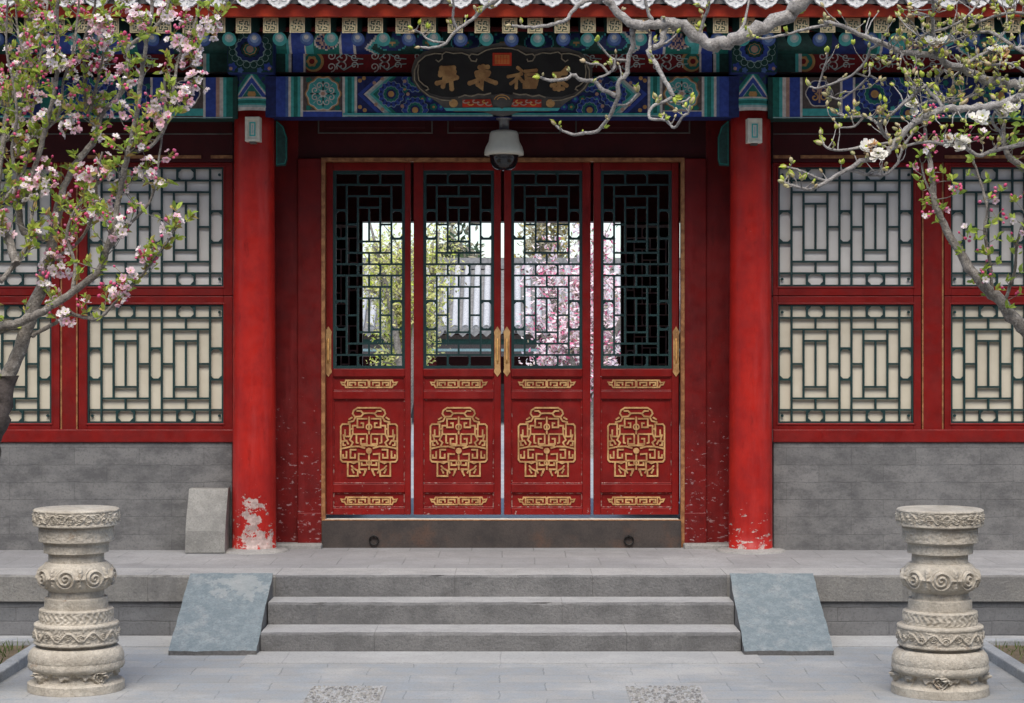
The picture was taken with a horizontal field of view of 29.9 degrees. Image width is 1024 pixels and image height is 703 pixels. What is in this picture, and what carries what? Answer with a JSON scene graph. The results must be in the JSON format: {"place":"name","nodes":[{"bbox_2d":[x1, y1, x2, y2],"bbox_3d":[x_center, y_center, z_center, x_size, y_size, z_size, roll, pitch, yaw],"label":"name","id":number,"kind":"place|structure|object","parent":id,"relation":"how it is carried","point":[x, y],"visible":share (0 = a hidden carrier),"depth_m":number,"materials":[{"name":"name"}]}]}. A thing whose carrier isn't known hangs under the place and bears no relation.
{"place":"outdoors","nodes":[
{"label":"outdoors","id":0,"kind":"place"},
{"bbox_2d":[363,223,619,257],"label":"sky","id":1,"kind":"structure","parent":0,"point":[486,227],"materials":[{"name":"white"}]},
{"bbox_2d":[0,420,1023,702],"bbox_3d":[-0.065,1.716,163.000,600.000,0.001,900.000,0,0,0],"label":"ground","id":2,"kind":"structure","parent":0,"point":[838,676],"depth_m":10.01,"materials":[{"name":"grey stone"}]},
{"bbox_2d":[0,645,29,662],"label":"soil bed","id":3,"kind":"object","parent":2,"relation":"on","point":[13,651],"visible":0.45,"depth_m":10.89,"materials":[{"name":"brown soil"}]},
{"bbox_2d":[0,638,29,663],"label":"grass","id":4,"kind":"structure","parent":3,"relation":"on","point":[7,646],"depth_m":10.89,"materials":[{"name":"green plant"}]},
{"bbox_2d":[0,638,34,682],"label":"kerb","id":5,"kind":"structure","parent":2,"relation":"on","point":[14,664],"depth_m":10.40,"materials":[{"name":"stone"}]},
{"bbox_2d":[27,505,124,696],"bbox_3d":[-2.217,1.256,9.770,0.486,0.919,0.486,0,0,0],"label":"stone pedestal","id":6,"kind":"object","parent":2,"relation":"on","point":[76,650],"visible":1,"depth_m":9.61,"materials":[{"name":"beige stone"}]},
{"bbox_2d":[0,0,240,456],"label":"crabapple tree","id":7,"kind":"object","parent":2,"relation":"on","point":[30,182],"visible":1,"depth_m":9.54,"materials":[{"name":"pink plant"}]},
{"bbox_2d":[303,685,386,702],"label":"pebble paving","id":8,"kind":"structure","parent":2,"relation":"on","point":[343,694],"depth_m":9.57,"materials":[{"name":"stone"}]},
{"bbox_2d":[363,223,468,427],"bbox_3d":[-1.769,-0.374,31.052,2.121,4.295,1.835,0,0,0],"label":"yellow shrub","id":9,"kind":"object","parent":2,"relation":"on","point":[397,308],"visible":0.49,"depth_m":30.92,"materials":[{"name":"green plant"}]},
{"bbox_2d":[438,223,485,257],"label":"distant tree","id":10,"kind":"object","parent":2,"relation":"on","point":[452,232],"visible":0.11,"depth_m":65.78,"materials":[{"name":"green plant"}]},
{"bbox_2d":[363,258,619,419],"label":"garden gallery","id":11,"kind":"object","parent":2,"relation":"on","point":[475,323],"visible":0.1,"depth_m":44.99,"materials":[{"name":"tile"}]},
{"bbox_2d":[168,573,833,655],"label":"stone steps","id":12,"kind":"structure","parent":2,"relation":"on","point":[250,614],"depth_m":11.22,"materials":[{"name":"grey stone"}]},
{"bbox_2d":[0,498,1023,635],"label":"stone platform","id":13,"kind":"structure","parent":2,"relation":"on","point":[863,593],"depth_m":11.59,"materials":[{"name":"stone"}]},
{"bbox_2d":[185,487,229,553],"bbox_3d":[-2.048,1.136,12.927,0.273,0.436,0.227,0,0,0],"label":"stone block","id":14,"kind":"object","parent":13,"relation":"on","point":[207,529],"depth_m":12.85,"materials":[{"name":"grey stone"}]},
{"bbox_2d":[0,0,1023,554],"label":"gate hall","id":15,"kind":"structure","parent":13,"relation":"on","point":[836,364],"depth_m":13.12,"materials":[{"name":"red wood"}]},
{"bbox_2d":[0,162,59,295],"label":"window","id":16,"kind":"structure","parent":15,"relation":"in","point":[22,281],"depth_m":13.14,"materials":[{"name":"white paper"}]},
{"bbox_2d":[0,296,59,428],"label":"window","id":17,"kind":"structure","parent":15,"relation":"in","point":[36,395],"depth_m":13.13,"materials":[{"name":"beige paper"}]},
{"bbox_2d":[79,296,232,428],"bbox_3d":[-2.432,0.078,13.128,1.053,0.909,0.064,0,0,0],"label":"window","id":18,"kind":"structure","parent":15,"relation":"in","point":[152,362],"depth_m":13.14,"materials":[{"name":"beige paper"}]},
{"bbox_2d":[79,162,233,295],"bbox_3d":[-2.432,-0.836,13.128,1.053,0.909,0.064,0,0,0],"label":"window","id":19,"kind":"structure","parent":15,"relation":"in","point":[201,263],"depth_m":13.14,"materials":[{"name":"white paper"}]},
{"bbox_2d":[245,117,261,143],"bbox_3d":[-1.730,-1.478,12.845,0.098,0.179,0.080,0,0,3],"label":"column plaque","id":20,"kind":"object","parent":15,"relation":"attached to","point":[253,130],"depth_m":12.81,"materials":[{"name":"white paint"}]},
{"bbox_2d":[336,221,362,365],"bbox_3d":[-1.585,0.089,17.025,0.520,2.481,0.070,0,0,0],"label":"rear door","id":21,"kind":"structure","parent":15,"relation":"in","point":[340,226],"depth_m":17.05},
{"bbox_2d":[326,162,410,514],"bbox_3d":[-0.999,-0.090,13.314,0.594,2.442,0.091,0,0,0],"label":"door","id":22,"kind":"structure","parent":15,"relation":"in","point":[368,408],"depth_m":13.32,"materials":[{"name":"red wood"}]},
{"bbox_2d":[414,162,500,514],"bbox_3d":[-0.379,-0.090,13.310,0.605,2.442,0.091,0,0,0],"label":"door","id":23,"kind":"structure","parent":15,"relation":"in","point":[457,409],"depth_m":13.31,"materials":[{"name":"red wood"}]},
{"bbox_2d":[411,43,592,115],"bbox_3d":[-0.066,-1.796,12.685,1.196,0.483,0.077,0,7,0],"label":"name board","id":24,"kind":"object","parent":15,"relation":"attached to","point":[497,79],"visible":0.97,"depth_m":12.65,"materials":[{"name":"black wood"}]},
{"bbox_2d":[484,118,523,170],"bbox_3d":[-0.054,-1.402,12.980,0.266,0.360,0.266,0,0,0],"label":"security camera","id":25,"kind":"object","parent":15,"relation":"attached to","point":[503,151],"visible":1,"depth_m":12.90,"materials":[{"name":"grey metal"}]},
{"bbox_2d":[503,162,590,514],"bbox_3d":[0.242,-0.090,13.310,0.604,2.442,0.091,0,0,0],"label":"door","id":26,"kind":"structure","parent":15,"relation":"in","point":[547,409],"depth_m":13.31,"materials":[{"name":"red wood"}]},
{"bbox_2d":[593,162,678,514],"bbox_3d":[0.863,-0.090,13.314,0.595,2.442,0.091,0,0,0],"label":"door","id":27,"kind":"structure","parent":15,"relation":"in","point":[636,408],"depth_m":13.32,"materials":[{"name":"red wood"}]},
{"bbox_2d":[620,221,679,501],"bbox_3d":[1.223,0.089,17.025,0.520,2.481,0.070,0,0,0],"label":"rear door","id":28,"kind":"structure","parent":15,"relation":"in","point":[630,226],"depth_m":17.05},
{"bbox_2d":[746,118,761,145],"bbox_3d":[1.618,-1.467,12.845,0.098,0.179,0.080,0,0,-4],"label":"column plaque","id":29,"kind":"object","parent":15,"relation":"attached to","point":[753,131],"depth_m":12.81,"materials":[{"name":"white paint"}]},
{"bbox_2d":[772,162,920,295],"bbox_3d":[2.286,-0.836,13.128,1.013,0.909,0.064,0,0,0],"label":"window","id":30,"kind":"structure","parent":15,"relation":"in","point":[854,234],"depth_m":13.14,"materials":[{"name":"white paper"}]},
{"bbox_2d":[772,296,920,428],"bbox_3d":[2.286,0.078,13.128,1.013,0.909,0.064,0,0,0],"label":"window","id":31,"kind":"structure","parent":15,"relation":"in","point":[839,362],"depth_m":13.14,"materials":[{"name":"beige paper"}]},
{"bbox_2d":[944,162,1023,295],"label":"window","id":32,"kind":"structure","parent":15,"relation":"in","point":[965,208],"depth_m":13.14,"materials":[{"name":"white paper"}]},
{"bbox_2d":[944,296,1023,428],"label":"window","id":33,"kind":"structure","parent":15,"relation":"in","point":[984,352],"depth_m":13.14,"materials":[{"name":"beige paper"}]},
{"bbox_2d":[0,636,1023,663],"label":"paved strip","id":34,"kind":"object","parent":2,"relation":"on","point":[500,657],"visible":0.33,"depth_m":10.78,"materials":[{"name":"grey stone"}]},
{"bbox_2d":[514,223,578,257],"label":"distant tree","id":35,"kind":"object","parent":2,"relation":"on","point":[531,239],"visible":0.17,"depth_m":61.44,"materials":[{"name":"green plant"}]},
{"bbox_2d":[514,223,619,457],"bbox_3d":[1.170,-0.276,31.015,2.415,4.100,1.862,0,0,0],"label":"blossom tree","id":36,"kind":"object","parent":2,"relation":"on","point":[574,347],"visible":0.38,"depth_m":30.93,"materials":[{"name":"pink plant"}]},
{"bbox_2d":[625,685,709,702],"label":"pebble paving","id":37,"kind":"structure","parent":2,"relation":"on","point":[666,694],"depth_m":9.57,"materials":[{"name":"stone"}]},
{"bbox_2d":[888,505,991,700],"bbox_3d":[2.152,1.253,9.673,0.503,0.926,0.504,0,0,0],"label":"stone pedestal","id":38,"kind":"object","parent":2,"relation":"on","point":[939,653],"visible":1,"depth_m":9.51,"materials":[{"name":"beige stone"}]},
{"bbox_2d":[982,638,1023,682],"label":"kerb","id":39,"kind":"structure","parent":2,"relation":"on","point":[1012,666],"depth_m":10.53,"materials":[{"name":"stone"}]},
{"bbox_2d":[993,645,1023,663],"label":"soil bed","id":40,"kind":"object","parent":2,"relation":"on","point":[1015,652],"visible":0.5,"depth_m":10.81,"materials":[{"name":"brown soil"}]},
{"bbox_2d":[408,0,1023,190],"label":"magnolia tree","id":41,"kind":"object","parent":40,"relation":"on","point":[1002,106],"visible":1,"depth_m":8.73,"materials":[{"name":"bark"},{"name":"leaf"},{"name":"white petal"}]},
{"bbox_2d":[900,56,1023,337],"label":"crabapple tree","id":42,"kind":"object","parent":40,"relation":"on","point":[1012,316],"visible":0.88,"depth_m":9.88,"materials":[{"name":"pink plant"}]},
{"bbox_2d":[996,642,1023,659],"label":"grass","id":43,"kind":"structure","parent":40,"relation":"on","point":[1012,649],"depth_m":10.81,"materials":[{"name":"green plant"}]}
]}

